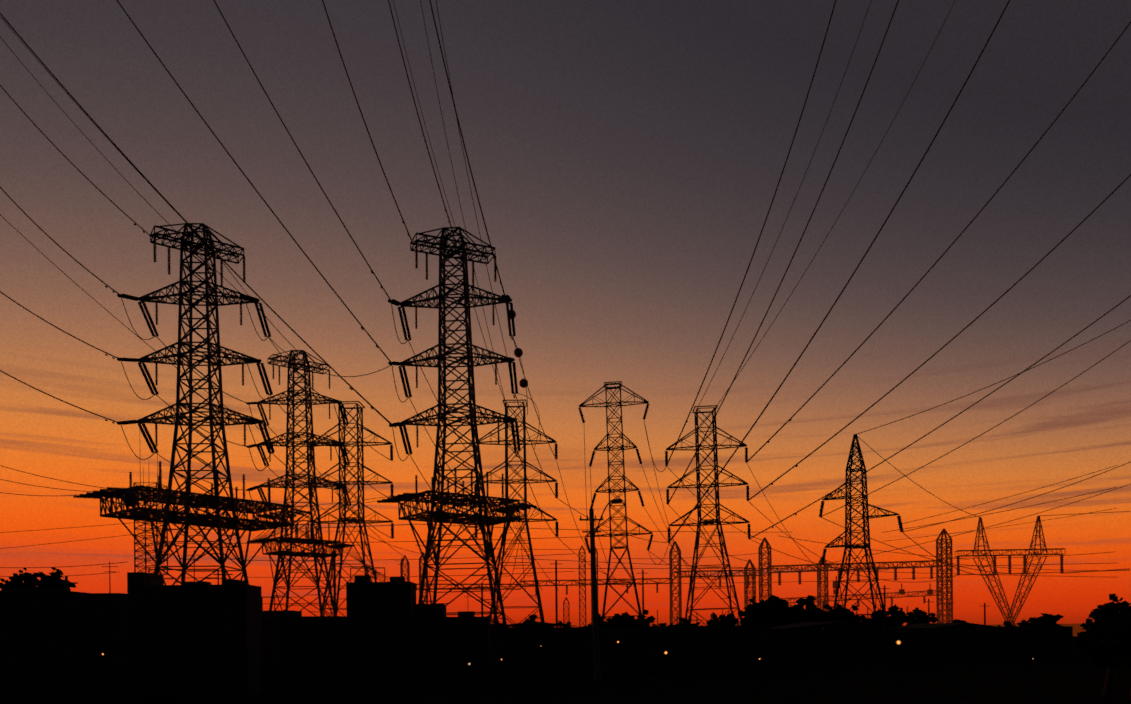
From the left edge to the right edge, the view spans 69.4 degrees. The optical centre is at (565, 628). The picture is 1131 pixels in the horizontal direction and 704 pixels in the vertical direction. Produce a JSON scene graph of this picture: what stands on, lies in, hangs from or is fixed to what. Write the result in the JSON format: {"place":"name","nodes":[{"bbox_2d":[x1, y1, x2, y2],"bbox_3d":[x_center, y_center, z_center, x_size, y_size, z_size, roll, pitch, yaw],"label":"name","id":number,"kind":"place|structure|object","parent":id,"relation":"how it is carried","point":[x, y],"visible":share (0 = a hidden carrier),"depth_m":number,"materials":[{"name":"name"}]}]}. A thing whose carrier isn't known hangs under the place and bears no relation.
{"place":"outdoors","nodes":[
{"label":"outdoors","id":0,"kind":"place"},
{"bbox_2d":[0,556,1072,703],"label":"buildings","id":1,"kind":"structure","parent":0,"point":[148,635],"depth_m":56.97,"materials":[{"name":"concrete"}]},
{"bbox_2d":[124,453,167,574],"bbox_3d":[-25.829,-8.084,50.323,1.927,9.470,1.492,-1,0,-1],"label":"radio mast","id":2,"kind":"object","parent":1,"relation":"on","point":[131,498],"visible":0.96,"depth_m":50.04,"materials":[{"name":"metal"}]},
{"bbox_2d":[0,0,1130,627],"label":"sky","id":3,"kind":"structure","parent":0,"point":[627,158],"materials":[{"name":"orange"}]},
{"bbox_2d":[131,624,1130,703],"bbox_3d":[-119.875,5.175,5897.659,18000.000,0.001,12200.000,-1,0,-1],"label":"ground","id":4,"kind":"structure","parent":0,"point":[1079,678],"depth_m":52.98,"materials":[{"name":"soil"}]},
{"bbox_2d":[100,223,293,584],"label":"tower tension lattice","id":5,"kind":"object","parent":4,"relation":"on","point":[207,502],"visible":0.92,"depth_m":97.10,"materials":[{"name":"metal"}]},
{"bbox_2d":[105,209,797,527],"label":"line hardware","id":6,"kind":"object","parent":5,"relation":"attached to","point":[113,422],"visible":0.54,"depth_m":97.83,"materials":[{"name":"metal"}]},
{"bbox_2d":[258,350,342,615],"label":"tower tension lattice","id":7,"kind":"object","parent":4,"relation":"on","point":[313,540],"visible":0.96,"depth_m":139.01,"materials":[{"name":"metal"}]},
{"bbox_2d":[313,401,392,615],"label":"suspension tower","id":8,"kind":"structure","parent":4,"relation":"on","point":[351,520],"depth_m":149.35,"materials":[{"name":"metal"}]},
{"bbox_2d":[398,227,519,624],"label":"tower tension lattice","id":9,"kind":"object","parent":4,"relation":"on","point":[440,516],"visible":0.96,"depth_m":101.65,"materials":[{"name":"metal"}]},
{"bbox_2d":[0,0,1130,590],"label":"conductors","id":10,"kind":"object","parent":9,"relation":"attached to","point":[522,558],"visible":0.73,"depth_m":80.41,"materials":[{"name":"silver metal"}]},
{"bbox_2d":[509,310,527,387],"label":"aerial marker balls","id":11,"kind":"object","parent":10,"relation":"on","point":[523,382],"visible":0.62,"depth_m":110.38,"materials":[{"name":"black plastic"}]},
{"bbox_2d":[475,399,556,627],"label":"suspension tower","id":12,"kind":"structure","parent":4,"relation":"on","point":[525,483],"depth_m":147.75,"materials":[{"name":"metal"}]},
{"bbox_2d":[55,558,985,627],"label":"service poles","id":13,"kind":"object","parent":4,"relation":"on","point":[66,582],"visible":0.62,"depth_m":108.76,"materials":[{"name":"concrete"}]},
{"bbox_2d":[0,567,1130,699],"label":"tree","id":14,"kind":"object","parent":4,"relation":"on","point":[1106,647],"depth_m":97.61,"materials":[{"name":"black plant"}]},
{"bbox_2d":[579,499,622,680],"bbox_3d":[2.715,-2.848,60.763,3.256,13.483,0.642,-1,0,15],"label":"street light pole","id":15,"kind":"object","parent":4,"relation":"on","point":[596,648],"visible":0.98,"depth_m":60.76,"materials":[{"name":"concrete"}]},
{"bbox_2d":[579,381,652,621],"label":"suspension tower","id":16,"kind":"structure","parent":4,"relation":"on","point":[613,490],"depth_m":140.02,"materials":[{"name":"metal"}]},
{"bbox_2d":[400,528,954,628],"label":"substation gantries","id":17,"kind":"object","parent":4,"relation":"on","point":[752,574],"visible":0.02,"depth_m":185.36,"materials":[{"name":"metal"}]},
{"bbox_2d":[73,234,1063,618],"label":"insulator strings","id":18,"kind":"object","parent":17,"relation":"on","point":[97,494],"visible":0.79,"depth_m":103.54,"materials":[{"name":"brown ceramic"}]},
{"bbox_2d":[666,405,749,624],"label":"suspension tower","id":19,"kind":"structure","parent":4,"relation":"on","point":[712,521],"depth_m":130.74,"materials":[{"name":"metal"}]},
{"bbox_2d":[605,620,1085,634],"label":"distant treeline vegetation","id":20,"kind":"object","parent":4,"relation":"on","point":[1076,628],"depth_m":325.74,"materials":[{"name":"black plant"}]},
{"bbox_2d":[822,434,898,617],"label":"staggered tower","id":21,"kind":"structure","parent":4,"relation":"on","point":[850,545],"depth_m":139.68,"materials":[{"name":"metal"}]},
{"bbox_2d":[955,516,1065,625],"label":"tower","id":22,"kind":"structure","parent":4,"relation":"on","point":[1037,555],"depth_m":221.14,"materials":[{"name":"metal"}]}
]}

